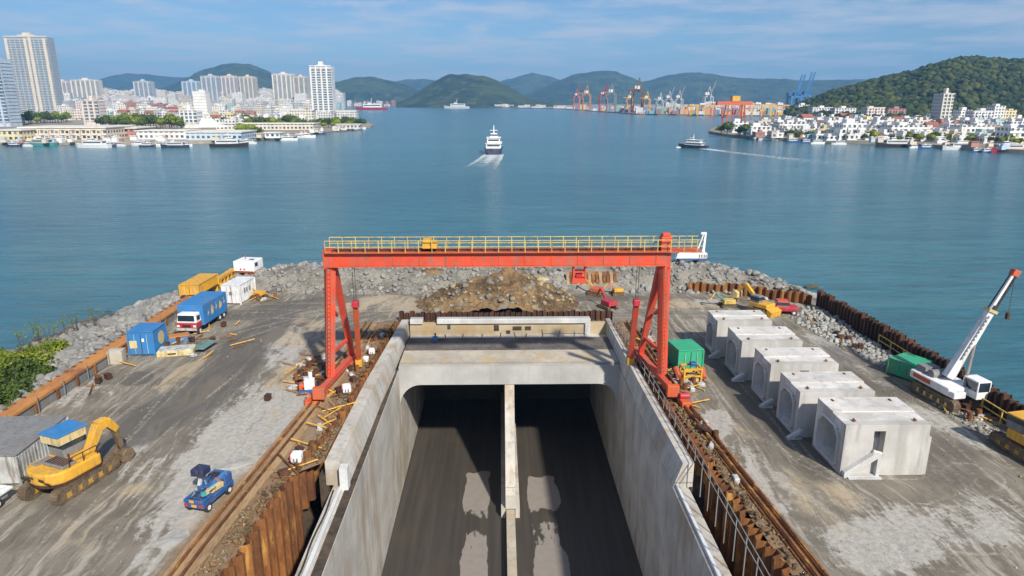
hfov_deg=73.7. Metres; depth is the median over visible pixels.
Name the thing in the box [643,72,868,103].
hills
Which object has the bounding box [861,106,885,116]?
apartment building
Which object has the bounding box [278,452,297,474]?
steel pipe
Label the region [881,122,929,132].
apartment building
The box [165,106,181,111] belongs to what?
apartment building
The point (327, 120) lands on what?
tree
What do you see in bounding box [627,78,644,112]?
quay crane
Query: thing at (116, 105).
apartment building
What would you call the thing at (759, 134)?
town house
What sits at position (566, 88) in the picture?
hills
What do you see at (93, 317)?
reed plant
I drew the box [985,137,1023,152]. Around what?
moored boat
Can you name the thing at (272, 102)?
apartment building
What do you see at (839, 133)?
town house
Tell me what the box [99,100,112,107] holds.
apartment building
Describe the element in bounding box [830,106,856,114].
apartment building
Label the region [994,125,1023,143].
apartment building
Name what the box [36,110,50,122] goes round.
tree
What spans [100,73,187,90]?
hills
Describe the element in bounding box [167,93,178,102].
apartment building
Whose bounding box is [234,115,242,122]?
apartment building
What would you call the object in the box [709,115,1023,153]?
headland
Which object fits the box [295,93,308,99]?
apartment building
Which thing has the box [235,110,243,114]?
apartment building
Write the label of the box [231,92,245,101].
apartment building
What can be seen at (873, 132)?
tree
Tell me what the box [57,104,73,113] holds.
apartment building
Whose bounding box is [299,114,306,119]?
apartment building
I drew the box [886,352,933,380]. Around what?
site container
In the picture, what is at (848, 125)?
apartment building
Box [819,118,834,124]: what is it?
town house
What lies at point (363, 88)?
green hill
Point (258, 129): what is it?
tree
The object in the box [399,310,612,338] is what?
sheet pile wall
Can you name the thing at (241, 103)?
apartment building
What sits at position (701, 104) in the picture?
yard gantry
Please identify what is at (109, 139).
quay kiosk
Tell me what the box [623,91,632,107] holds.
quay crane
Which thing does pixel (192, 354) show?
cement bag
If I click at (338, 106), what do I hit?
apartment building
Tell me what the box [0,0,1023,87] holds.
sky
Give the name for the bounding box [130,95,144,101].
apartment building
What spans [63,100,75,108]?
apartment building
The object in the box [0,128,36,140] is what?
quay shed
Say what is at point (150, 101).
apartment building
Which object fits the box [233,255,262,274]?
tracked cabin
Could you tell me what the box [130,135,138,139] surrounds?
quay kiosk
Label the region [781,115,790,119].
town house
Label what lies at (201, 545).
crane rail
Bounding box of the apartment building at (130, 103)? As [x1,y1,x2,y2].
[122,101,140,108]
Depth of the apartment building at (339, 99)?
1721.48 m
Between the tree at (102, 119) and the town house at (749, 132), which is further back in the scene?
the tree at (102, 119)
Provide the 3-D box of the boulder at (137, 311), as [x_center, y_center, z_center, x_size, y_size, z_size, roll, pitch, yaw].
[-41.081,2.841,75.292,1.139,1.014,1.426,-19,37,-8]
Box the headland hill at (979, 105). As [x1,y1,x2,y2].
[921,71,1012,106]
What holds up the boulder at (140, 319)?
on the rock bank
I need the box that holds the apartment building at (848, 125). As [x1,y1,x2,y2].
[833,119,866,132]
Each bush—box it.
[0,346,18,355]
[0,351,15,368]
[0,351,30,377]
[0,355,45,385]
[0,364,16,385]
[0,377,34,406]
[0,390,7,404]
[5,340,53,357]
[5,350,57,369]
[7,376,39,393]
[16,361,57,383]
[33,350,62,366]
[40,337,71,352]
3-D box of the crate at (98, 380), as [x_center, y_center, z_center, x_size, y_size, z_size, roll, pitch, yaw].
[-33.258,7.411,54.886,0.420,0.405,0.550,-2,16,-7]
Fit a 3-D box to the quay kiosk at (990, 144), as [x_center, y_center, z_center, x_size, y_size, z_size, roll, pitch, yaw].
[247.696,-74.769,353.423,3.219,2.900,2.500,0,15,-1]
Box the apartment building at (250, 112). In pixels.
[244,110,256,116]
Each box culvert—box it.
[705,310,771,358]
[725,326,802,381]
[751,347,838,407]
[776,371,874,439]
[812,397,931,479]
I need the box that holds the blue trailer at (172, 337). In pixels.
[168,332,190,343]
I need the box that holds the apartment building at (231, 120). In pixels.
[224,117,238,122]
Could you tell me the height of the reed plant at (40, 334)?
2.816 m
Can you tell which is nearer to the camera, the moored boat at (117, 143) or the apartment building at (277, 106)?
the moored boat at (117, 143)
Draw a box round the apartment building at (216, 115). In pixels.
[211,114,222,117]
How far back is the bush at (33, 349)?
64.07 m
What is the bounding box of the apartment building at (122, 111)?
[117,110,129,114]
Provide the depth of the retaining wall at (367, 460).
48.64 m
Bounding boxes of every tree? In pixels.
[20,110,37,123]
[33,116,41,121]
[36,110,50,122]
[39,112,52,122]
[50,111,61,122]
[55,114,67,122]
[98,115,110,124]
[111,118,118,124]
[118,113,131,120]
[118,118,130,124]
[130,116,143,125]
[135,119,146,125]
[144,113,160,125]
[156,117,165,128]
[161,113,178,128]
[175,121,185,128]
[234,123,248,129]
[243,118,251,122]
[253,127,263,132]
[254,115,263,122]
[266,117,278,121]
[282,114,290,121]
[321,117,332,127]
[332,117,340,123]
[355,118,366,123]
[715,125,724,130]
[721,121,734,134]
[738,124,751,135]
[869,129,878,135]
[905,132,915,138]
[914,133,925,141]
[926,133,936,141]
[930,131,941,135]
[966,134,975,139]
[1005,135,1016,140]
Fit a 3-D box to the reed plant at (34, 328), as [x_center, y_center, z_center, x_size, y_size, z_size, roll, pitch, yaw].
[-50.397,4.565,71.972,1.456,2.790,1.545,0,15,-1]
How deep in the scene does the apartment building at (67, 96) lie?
1714.96 m
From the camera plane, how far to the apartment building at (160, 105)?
1189.17 m
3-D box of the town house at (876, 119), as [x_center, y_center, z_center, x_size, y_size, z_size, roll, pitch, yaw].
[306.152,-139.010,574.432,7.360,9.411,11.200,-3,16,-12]
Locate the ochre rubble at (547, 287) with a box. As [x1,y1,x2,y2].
[419,272,575,309]
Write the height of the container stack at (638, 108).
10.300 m
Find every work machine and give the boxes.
[251,286,267,298]
[580,280,604,297]
[596,288,618,310]
[604,283,623,295]
[709,292,736,307]
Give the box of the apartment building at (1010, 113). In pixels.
[1004,109,1017,118]
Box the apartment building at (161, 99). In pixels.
[154,97,167,102]
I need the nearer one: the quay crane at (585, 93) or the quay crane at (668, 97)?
the quay crane at (668, 97)
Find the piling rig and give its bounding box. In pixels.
[673,232,707,262]
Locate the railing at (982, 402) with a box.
[878,334,1006,425]
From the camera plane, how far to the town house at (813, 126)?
486.82 m
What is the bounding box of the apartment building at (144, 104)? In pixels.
[136,102,152,107]
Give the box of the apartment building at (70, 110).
[62,107,75,119]
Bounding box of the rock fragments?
[420,267,571,312]
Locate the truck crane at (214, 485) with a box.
[183,464,233,512]
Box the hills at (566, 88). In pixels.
[525,71,665,103]
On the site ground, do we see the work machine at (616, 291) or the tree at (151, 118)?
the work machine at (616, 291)
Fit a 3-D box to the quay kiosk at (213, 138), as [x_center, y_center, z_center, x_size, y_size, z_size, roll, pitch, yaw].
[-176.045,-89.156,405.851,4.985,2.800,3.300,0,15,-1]
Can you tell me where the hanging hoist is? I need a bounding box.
[571,267,586,282]
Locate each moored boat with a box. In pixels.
[6,141,21,146]
[22,142,32,146]
[27,138,56,145]
[76,136,111,147]
[106,141,116,146]
[113,141,125,145]
[131,140,145,145]
[139,142,155,146]
[153,141,165,146]
[160,140,189,147]
[209,132,248,146]
[242,138,256,143]
[279,135,297,140]
[293,133,305,137]
[298,130,315,137]
[355,100,387,109]
[444,102,468,107]
[758,135,777,140]
[786,138,799,141]
[800,139,810,142]
[810,139,824,143]
[831,140,846,144]
[876,134,910,146]
[909,144,917,147]
[918,144,932,148]
[942,137,967,149]
[970,147,980,151]
[980,148,992,152]
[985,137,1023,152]
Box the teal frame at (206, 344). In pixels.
[194,340,216,349]
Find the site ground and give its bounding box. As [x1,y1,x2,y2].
[0,284,1023,575]
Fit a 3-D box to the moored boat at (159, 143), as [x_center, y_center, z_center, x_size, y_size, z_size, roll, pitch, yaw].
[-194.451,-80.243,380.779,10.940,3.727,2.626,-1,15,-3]
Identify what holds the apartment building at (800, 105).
on the headland
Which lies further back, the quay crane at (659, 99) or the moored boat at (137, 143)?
the quay crane at (659, 99)
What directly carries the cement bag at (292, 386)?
on the site ground
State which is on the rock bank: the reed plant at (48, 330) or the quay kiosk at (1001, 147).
the reed plant at (48, 330)
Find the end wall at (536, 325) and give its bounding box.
[410,316,605,335]
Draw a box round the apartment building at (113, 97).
[108,95,119,101]
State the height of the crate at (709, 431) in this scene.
0.405 m
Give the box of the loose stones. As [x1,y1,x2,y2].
[13,295,1021,572]
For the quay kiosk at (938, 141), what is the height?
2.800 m
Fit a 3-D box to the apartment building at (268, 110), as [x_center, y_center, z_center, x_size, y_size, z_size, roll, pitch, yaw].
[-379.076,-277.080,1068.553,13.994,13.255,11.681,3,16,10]
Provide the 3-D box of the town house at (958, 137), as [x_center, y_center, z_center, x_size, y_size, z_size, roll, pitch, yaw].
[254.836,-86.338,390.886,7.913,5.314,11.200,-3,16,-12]
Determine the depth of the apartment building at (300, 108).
1046.15 m
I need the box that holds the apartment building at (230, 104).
[227,101,234,108]
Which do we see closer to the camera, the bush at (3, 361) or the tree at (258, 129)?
the bush at (3, 361)
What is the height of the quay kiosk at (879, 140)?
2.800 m
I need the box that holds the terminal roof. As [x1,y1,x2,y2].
[197,118,227,126]
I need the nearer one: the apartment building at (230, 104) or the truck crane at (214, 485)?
the truck crane at (214, 485)
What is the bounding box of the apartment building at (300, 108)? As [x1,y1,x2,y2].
[293,107,307,109]
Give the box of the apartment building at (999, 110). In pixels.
[986,104,1005,118]
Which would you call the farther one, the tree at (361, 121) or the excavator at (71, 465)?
the tree at (361, 121)
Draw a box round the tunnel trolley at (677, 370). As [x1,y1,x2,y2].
[673,361,705,390]
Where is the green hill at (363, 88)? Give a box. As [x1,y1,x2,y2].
[335,76,419,100]
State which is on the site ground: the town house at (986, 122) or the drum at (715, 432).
the drum at (715, 432)
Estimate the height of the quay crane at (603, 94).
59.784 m
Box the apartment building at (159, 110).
[153,108,164,117]
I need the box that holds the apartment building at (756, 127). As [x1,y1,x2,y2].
[741,123,771,134]
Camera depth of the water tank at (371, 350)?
60.72 m
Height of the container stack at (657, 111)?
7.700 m
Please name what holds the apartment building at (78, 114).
on the city land
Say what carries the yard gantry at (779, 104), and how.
on the headland
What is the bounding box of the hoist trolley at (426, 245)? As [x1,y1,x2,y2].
[422,238,437,249]
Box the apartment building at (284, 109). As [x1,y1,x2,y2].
[280,106,292,114]
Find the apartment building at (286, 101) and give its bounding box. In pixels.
[282,99,293,103]
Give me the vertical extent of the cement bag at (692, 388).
0.280 m
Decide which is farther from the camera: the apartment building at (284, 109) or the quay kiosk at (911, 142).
the apartment building at (284, 109)
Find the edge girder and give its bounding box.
[212,268,234,290]
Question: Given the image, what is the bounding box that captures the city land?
[0,113,372,144]
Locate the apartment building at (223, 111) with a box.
[218,109,230,115]
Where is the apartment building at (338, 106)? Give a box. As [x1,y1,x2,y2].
[336,102,340,109]
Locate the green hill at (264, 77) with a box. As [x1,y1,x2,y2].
[159,63,272,91]
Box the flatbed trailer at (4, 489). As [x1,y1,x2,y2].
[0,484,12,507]
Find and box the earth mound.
[414,267,578,312]
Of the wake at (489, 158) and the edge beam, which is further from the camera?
the wake at (489, 158)
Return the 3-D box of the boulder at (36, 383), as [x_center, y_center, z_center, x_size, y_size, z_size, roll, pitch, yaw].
[-38.141,7.895,54.549,0.924,0.822,1.157,-10,13,34]
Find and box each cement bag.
[187,353,196,356]
[288,384,297,389]
[317,423,323,430]
[688,385,694,391]
[708,441,715,449]
[731,474,740,483]
[977,414,984,420]
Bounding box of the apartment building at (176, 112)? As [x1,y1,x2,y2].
[168,110,178,116]
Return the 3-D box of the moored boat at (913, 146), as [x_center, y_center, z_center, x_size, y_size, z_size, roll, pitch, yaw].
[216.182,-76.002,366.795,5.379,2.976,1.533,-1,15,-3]
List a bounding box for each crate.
[94,376,101,383]
[103,372,111,378]
[187,336,194,341]
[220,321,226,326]
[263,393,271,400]
[278,467,288,478]
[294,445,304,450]
[297,369,303,374]
[310,358,316,364]
[313,368,318,373]
[316,379,322,385]
[347,365,352,370]
[349,375,356,382]
[693,413,699,420]
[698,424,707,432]
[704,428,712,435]
[851,343,857,348]
[858,343,863,348]
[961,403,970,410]
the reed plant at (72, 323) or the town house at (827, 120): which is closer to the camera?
the reed plant at (72, 323)
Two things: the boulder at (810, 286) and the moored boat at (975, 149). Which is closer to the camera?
the boulder at (810, 286)
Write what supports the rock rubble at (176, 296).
on the rock bank
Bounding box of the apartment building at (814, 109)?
[808,106,832,112]
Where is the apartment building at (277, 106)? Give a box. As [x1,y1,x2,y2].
[270,104,281,108]
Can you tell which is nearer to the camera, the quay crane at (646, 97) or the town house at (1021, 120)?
the town house at (1021, 120)
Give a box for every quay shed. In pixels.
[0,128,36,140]
[17,125,132,139]
[124,126,155,137]
[134,129,200,138]
[184,130,256,139]
[263,132,284,137]
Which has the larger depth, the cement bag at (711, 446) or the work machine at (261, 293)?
the work machine at (261, 293)
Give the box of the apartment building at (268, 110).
[265,107,274,114]
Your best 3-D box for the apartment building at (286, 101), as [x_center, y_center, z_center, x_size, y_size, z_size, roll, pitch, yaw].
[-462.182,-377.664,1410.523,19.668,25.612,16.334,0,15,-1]
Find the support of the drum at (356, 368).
on the site ground
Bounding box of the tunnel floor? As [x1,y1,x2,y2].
[381,399,642,575]
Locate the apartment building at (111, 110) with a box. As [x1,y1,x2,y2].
[106,108,121,112]
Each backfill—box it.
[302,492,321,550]
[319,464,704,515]
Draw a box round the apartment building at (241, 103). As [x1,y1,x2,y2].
[235,101,246,105]
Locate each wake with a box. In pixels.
[473,154,503,164]
[719,151,826,161]
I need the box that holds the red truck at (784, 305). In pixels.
[774,298,797,315]
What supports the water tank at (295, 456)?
on the sheet pile wall at (309, 484)
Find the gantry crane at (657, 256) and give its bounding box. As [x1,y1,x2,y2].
[310,232,703,399]
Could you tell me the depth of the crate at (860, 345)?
62.31 m
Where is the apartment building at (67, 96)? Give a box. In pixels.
[63,92,72,100]
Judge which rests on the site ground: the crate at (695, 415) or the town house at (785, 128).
the crate at (695, 415)
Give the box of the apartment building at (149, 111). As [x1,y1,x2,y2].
[144,110,153,114]
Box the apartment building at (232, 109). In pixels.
[226,107,244,113]
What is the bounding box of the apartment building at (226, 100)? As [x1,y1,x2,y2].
[223,98,235,106]
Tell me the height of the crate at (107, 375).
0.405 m
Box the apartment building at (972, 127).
[950,123,995,132]
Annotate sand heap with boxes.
[421,268,443,274]
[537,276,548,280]
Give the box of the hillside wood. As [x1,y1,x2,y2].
[781,55,1023,117]
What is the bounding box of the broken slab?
[211,457,253,469]
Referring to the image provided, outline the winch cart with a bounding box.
[676,393,692,407]
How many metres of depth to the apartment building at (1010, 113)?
681.97 m
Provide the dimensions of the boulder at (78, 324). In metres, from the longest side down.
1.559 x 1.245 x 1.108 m
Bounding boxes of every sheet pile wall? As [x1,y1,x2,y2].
[219,475,304,575]
[295,321,398,515]
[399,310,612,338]
[611,321,790,575]
[688,281,811,304]
[815,289,1023,423]
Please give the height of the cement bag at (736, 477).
0.280 m
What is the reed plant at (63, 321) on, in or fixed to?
on the rock bank
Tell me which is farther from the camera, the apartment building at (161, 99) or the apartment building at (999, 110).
the apartment building at (161, 99)
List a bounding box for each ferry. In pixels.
[484,125,502,154]
[679,137,708,148]
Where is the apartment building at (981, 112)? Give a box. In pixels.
[965,108,993,117]
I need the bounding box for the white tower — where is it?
[192,90,211,114]
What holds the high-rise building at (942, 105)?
on the headland
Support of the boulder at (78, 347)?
on the rock bank
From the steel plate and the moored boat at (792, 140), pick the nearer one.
the steel plate
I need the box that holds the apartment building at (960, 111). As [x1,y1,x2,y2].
[952,107,966,116]
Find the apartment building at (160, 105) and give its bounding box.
[149,102,167,108]
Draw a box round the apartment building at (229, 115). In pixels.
[224,112,235,118]
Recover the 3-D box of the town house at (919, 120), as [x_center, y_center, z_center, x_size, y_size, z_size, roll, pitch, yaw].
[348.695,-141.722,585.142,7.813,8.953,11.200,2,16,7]
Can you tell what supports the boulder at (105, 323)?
on the rock bank
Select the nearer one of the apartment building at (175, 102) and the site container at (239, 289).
the site container at (239, 289)
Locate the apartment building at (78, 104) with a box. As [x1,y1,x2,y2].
[73,100,80,108]
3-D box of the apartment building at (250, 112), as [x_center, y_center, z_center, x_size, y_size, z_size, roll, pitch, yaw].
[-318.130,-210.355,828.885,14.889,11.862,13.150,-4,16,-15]
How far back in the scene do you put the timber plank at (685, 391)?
52.99 m
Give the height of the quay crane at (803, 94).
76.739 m
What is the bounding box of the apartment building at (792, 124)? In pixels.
[773,120,809,129]
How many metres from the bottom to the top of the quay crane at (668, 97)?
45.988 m
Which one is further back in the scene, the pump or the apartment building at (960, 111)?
the apartment building at (960, 111)
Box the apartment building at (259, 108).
[254,103,264,114]
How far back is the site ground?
43.33 m
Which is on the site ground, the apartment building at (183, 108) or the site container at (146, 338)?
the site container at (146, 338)
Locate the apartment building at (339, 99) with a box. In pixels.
[336,96,343,109]
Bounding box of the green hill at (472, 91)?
[397,74,552,107]
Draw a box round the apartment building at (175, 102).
[171,100,180,104]
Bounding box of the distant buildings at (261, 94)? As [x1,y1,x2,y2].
[94,88,345,107]
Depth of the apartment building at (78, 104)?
1217.31 m
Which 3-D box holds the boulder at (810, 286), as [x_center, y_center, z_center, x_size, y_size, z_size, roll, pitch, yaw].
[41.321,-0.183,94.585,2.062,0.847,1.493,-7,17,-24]
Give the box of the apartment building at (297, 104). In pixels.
[291,102,302,107]
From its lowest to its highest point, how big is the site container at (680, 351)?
2.000 m
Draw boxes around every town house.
[745,128,754,136]
[752,130,764,137]
[759,117,772,124]
[767,130,783,137]
[768,127,777,137]
[778,126,796,135]
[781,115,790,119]
[797,114,813,121]
[797,126,811,136]
[810,124,821,128]
[811,131,823,139]
[814,113,825,119]
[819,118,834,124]
[819,133,836,140]
[821,124,829,130]
[827,129,844,139]
[834,117,842,122]
[844,132,857,139]
[853,129,869,139]
[855,118,866,122]
[863,116,872,122]
[868,117,884,123]
[876,122,889,126]
[878,129,888,136]
[889,130,911,139]
[902,119,915,123]
[910,129,920,138]
[913,117,926,123]
[913,131,930,140]
[922,122,940,127]
[931,119,948,122]
[932,132,949,141]
[934,128,945,132]
[937,123,953,128]
[943,118,952,122]
[944,130,959,141]
[944,132,969,141]
[951,116,960,119]
[953,117,968,123]
[958,129,972,134]
[964,118,984,124]
[967,129,991,134]
[967,132,982,140]
[976,133,994,143]
[982,120,994,124]
[987,119,1003,126]
[1003,119,1019,126]
[1018,118,1023,124]
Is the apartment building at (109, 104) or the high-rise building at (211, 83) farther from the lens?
the high-rise building at (211, 83)
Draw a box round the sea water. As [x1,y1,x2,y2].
[0,105,1023,403]
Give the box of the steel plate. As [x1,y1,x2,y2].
[149,528,189,549]
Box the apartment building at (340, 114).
[335,110,358,118]
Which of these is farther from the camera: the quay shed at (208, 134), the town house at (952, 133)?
the quay shed at (208, 134)
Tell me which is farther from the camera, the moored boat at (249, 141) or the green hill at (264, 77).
the green hill at (264, 77)
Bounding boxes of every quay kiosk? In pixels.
[0,137,8,142]
[56,136,65,141]
[102,137,111,141]
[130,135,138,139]
[157,136,166,140]
[211,135,220,140]
[255,133,262,137]
[805,134,810,138]
[876,137,886,141]
[907,139,916,144]
[935,138,945,142]
[942,140,949,145]
[967,141,979,146]
[985,143,994,146]
[998,143,1005,149]
[1001,143,1009,148]
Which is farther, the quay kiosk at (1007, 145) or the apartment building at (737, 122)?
the apartment building at (737, 122)
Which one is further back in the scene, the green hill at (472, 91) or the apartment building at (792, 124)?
the green hill at (472, 91)
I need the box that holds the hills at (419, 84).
[394,79,435,89]
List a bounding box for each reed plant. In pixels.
[13,328,27,346]
[26,318,40,340]
[29,323,44,345]
[39,320,56,340]
[52,312,68,334]
[64,312,78,331]
[86,308,100,325]
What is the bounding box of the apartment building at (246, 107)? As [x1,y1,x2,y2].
[241,104,254,110]
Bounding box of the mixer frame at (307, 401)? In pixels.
[304,392,320,404]
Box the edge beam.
[0,296,191,416]
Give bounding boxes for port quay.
[498,104,785,116]
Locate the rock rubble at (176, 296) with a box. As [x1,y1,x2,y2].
[3,260,816,403]
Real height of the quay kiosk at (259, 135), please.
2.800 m
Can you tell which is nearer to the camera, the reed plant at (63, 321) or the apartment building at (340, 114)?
the reed plant at (63, 321)
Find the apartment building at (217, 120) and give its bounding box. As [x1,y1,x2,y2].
[214,118,224,122]
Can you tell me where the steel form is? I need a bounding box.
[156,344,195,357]
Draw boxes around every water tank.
[289,450,302,463]
[341,383,350,392]
[362,356,368,361]
[368,348,374,353]
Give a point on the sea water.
(922, 247)
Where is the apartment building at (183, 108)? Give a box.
[178,106,186,109]
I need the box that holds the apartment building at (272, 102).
[264,99,277,104]
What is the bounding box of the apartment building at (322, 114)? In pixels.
[317,110,332,118]
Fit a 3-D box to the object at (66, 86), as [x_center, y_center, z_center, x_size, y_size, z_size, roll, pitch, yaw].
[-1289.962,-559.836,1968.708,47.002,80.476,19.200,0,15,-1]
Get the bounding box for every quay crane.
[573,85,580,109]
[580,85,590,110]
[598,82,608,111]
[602,83,616,111]
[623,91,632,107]
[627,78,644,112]
[642,91,650,109]
[655,92,663,107]
[664,87,674,112]
[673,86,684,113]
[702,81,715,107]
[785,74,805,108]
[796,72,815,102]
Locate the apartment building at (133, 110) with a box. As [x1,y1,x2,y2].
[129,107,139,114]
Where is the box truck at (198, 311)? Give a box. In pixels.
[176,291,227,333]
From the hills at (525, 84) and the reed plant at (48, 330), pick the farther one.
the hills at (525, 84)
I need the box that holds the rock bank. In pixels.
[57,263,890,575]
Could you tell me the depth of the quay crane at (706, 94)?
1166.63 m
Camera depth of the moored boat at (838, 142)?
394.63 m
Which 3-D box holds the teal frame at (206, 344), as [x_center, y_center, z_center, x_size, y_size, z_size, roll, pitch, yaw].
[-28.163,5.232,62.542,1.140,0.252,2.300,2,16,7]
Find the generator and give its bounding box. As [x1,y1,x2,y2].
[298,372,314,393]
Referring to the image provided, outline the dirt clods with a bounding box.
[193,322,811,575]
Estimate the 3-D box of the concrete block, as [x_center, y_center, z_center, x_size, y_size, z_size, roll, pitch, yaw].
[-34.202,5.899,59.087,1.200,1.250,0.900,-2,15,-7]
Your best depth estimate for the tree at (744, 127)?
457.04 m
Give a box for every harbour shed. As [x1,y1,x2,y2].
[391,100,395,105]
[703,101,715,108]
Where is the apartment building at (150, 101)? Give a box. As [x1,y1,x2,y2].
[140,100,153,102]
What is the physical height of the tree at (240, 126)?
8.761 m
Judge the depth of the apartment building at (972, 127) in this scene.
430.79 m
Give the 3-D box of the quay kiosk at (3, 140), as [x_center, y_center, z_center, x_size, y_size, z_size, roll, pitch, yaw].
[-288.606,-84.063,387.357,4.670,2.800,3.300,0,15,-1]
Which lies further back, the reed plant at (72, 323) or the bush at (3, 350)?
the reed plant at (72, 323)
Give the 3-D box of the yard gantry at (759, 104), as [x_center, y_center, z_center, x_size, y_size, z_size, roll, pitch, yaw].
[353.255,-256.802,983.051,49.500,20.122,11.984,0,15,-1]
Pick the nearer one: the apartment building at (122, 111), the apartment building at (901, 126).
the apartment building at (901, 126)
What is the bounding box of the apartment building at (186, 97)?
[181,94,192,101]
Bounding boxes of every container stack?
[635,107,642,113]
[655,109,660,113]
[701,108,709,113]
[766,108,775,114]
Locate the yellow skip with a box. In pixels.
[178,273,219,295]
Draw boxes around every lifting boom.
[351,268,363,366]
[626,266,639,364]
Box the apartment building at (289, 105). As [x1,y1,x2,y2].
[282,103,294,107]
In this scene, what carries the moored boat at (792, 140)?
on the sea water
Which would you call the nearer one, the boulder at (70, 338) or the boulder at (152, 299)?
the boulder at (70, 338)
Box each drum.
[293,373,298,381]
[306,360,310,367]
[355,365,358,372]
[679,378,683,385]
[682,382,687,390]
[691,377,695,384]
[713,430,718,438]
[966,411,972,420]
[975,408,981,416]
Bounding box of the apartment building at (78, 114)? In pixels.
[74,109,82,119]
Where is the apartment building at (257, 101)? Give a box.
[251,100,268,105]
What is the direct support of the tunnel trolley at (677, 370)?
on the site ground
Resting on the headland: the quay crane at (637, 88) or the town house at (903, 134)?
the town house at (903, 134)
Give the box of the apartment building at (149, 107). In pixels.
[143,105,159,109]
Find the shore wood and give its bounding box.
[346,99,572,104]
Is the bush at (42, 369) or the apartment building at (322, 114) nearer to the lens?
the bush at (42, 369)
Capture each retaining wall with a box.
[295,319,424,575]
[590,315,769,575]
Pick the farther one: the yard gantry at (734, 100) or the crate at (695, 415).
the yard gantry at (734, 100)
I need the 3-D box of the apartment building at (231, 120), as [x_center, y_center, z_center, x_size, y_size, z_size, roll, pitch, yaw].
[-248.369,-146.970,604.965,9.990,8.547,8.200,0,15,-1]
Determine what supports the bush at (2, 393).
on the rock bank
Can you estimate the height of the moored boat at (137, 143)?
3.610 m
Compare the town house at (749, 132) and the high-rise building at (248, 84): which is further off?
the high-rise building at (248, 84)
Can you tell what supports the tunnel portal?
on the tunnel floor
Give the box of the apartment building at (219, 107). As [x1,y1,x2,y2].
[211,105,226,110]
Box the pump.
[432,333,444,340]
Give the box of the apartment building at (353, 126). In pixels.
[335,124,361,128]
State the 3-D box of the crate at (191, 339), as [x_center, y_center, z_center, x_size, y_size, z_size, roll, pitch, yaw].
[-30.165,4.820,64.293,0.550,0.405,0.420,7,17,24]
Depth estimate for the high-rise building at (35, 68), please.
1277.91 m
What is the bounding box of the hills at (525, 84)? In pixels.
[500,73,558,95]
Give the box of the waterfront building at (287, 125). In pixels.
[216,122,319,129]
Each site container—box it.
[0,415,68,485]
[126,322,167,355]
[221,276,255,304]
[667,339,704,369]
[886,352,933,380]
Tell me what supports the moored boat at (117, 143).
on the sea water
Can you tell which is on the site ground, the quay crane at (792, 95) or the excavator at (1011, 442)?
the excavator at (1011, 442)
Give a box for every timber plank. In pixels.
[266,468,295,475]
[283,367,296,377]
[285,389,304,393]
[317,411,337,418]
[681,389,697,395]
[973,416,997,420]
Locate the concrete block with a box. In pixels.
[106,347,126,364]
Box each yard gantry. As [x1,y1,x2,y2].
[683,104,697,114]
[689,103,714,115]
[712,103,740,116]
[716,96,752,125]
[740,102,774,116]
[770,103,789,115]
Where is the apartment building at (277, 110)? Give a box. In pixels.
[273,108,279,114]
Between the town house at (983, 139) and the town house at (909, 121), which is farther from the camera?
the town house at (909, 121)
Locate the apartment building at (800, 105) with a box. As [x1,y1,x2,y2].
[795,103,808,107]
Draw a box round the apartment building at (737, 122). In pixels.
[728,119,748,132]
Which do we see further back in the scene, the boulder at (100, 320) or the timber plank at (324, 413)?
the boulder at (100, 320)
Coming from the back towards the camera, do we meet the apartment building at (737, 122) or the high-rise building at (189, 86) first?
the high-rise building at (189, 86)
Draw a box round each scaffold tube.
[288,459,317,469]
[291,438,321,447]
[307,422,326,428]
[321,407,340,419]
[322,401,356,411]
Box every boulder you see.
[27,381,42,388]
[29,373,45,379]
[44,371,53,379]
[53,368,64,375]
[54,352,67,362]
[60,354,72,360]
[65,349,80,353]
[66,336,73,341]
[67,345,83,349]
[70,323,84,327]
[77,328,86,335]
[80,317,95,321]
[81,352,89,356]
[83,336,94,339]
[84,333,97,336]
[92,342,105,347]
[95,318,107,325]
[100,320,109,327]
[107,333,116,340]
[108,321,117,326]
[115,326,126,331]
[116,321,125,327]
[125,314,135,320]
[125,319,138,324]
[133,309,142,313]
[134,316,147,322]
[142,310,152,316]
[149,297,158,302]
[152,306,163,312]
[159,301,170,305]
[161,293,173,297]
[803,283,818,288]
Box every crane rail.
[163,321,376,575]
[624,320,829,575]
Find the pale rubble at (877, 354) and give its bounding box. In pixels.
[785,306,1006,439]
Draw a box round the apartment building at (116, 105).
[113,101,120,109]
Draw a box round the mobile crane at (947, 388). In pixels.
[910,268,1021,412]
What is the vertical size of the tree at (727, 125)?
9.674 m
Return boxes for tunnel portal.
[399,334,619,575]
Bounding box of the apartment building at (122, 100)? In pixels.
[117,98,132,101]
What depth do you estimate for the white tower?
719.70 m
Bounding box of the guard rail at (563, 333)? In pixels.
[543,333,584,333]
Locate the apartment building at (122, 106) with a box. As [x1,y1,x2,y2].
[117,103,126,109]
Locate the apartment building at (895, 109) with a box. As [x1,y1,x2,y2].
[885,106,906,113]
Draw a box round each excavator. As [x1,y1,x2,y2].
[16,417,134,505]
[730,283,781,317]
[988,410,1023,462]
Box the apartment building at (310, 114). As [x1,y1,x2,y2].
[289,110,315,120]
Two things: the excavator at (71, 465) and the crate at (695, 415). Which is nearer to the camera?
the excavator at (71, 465)

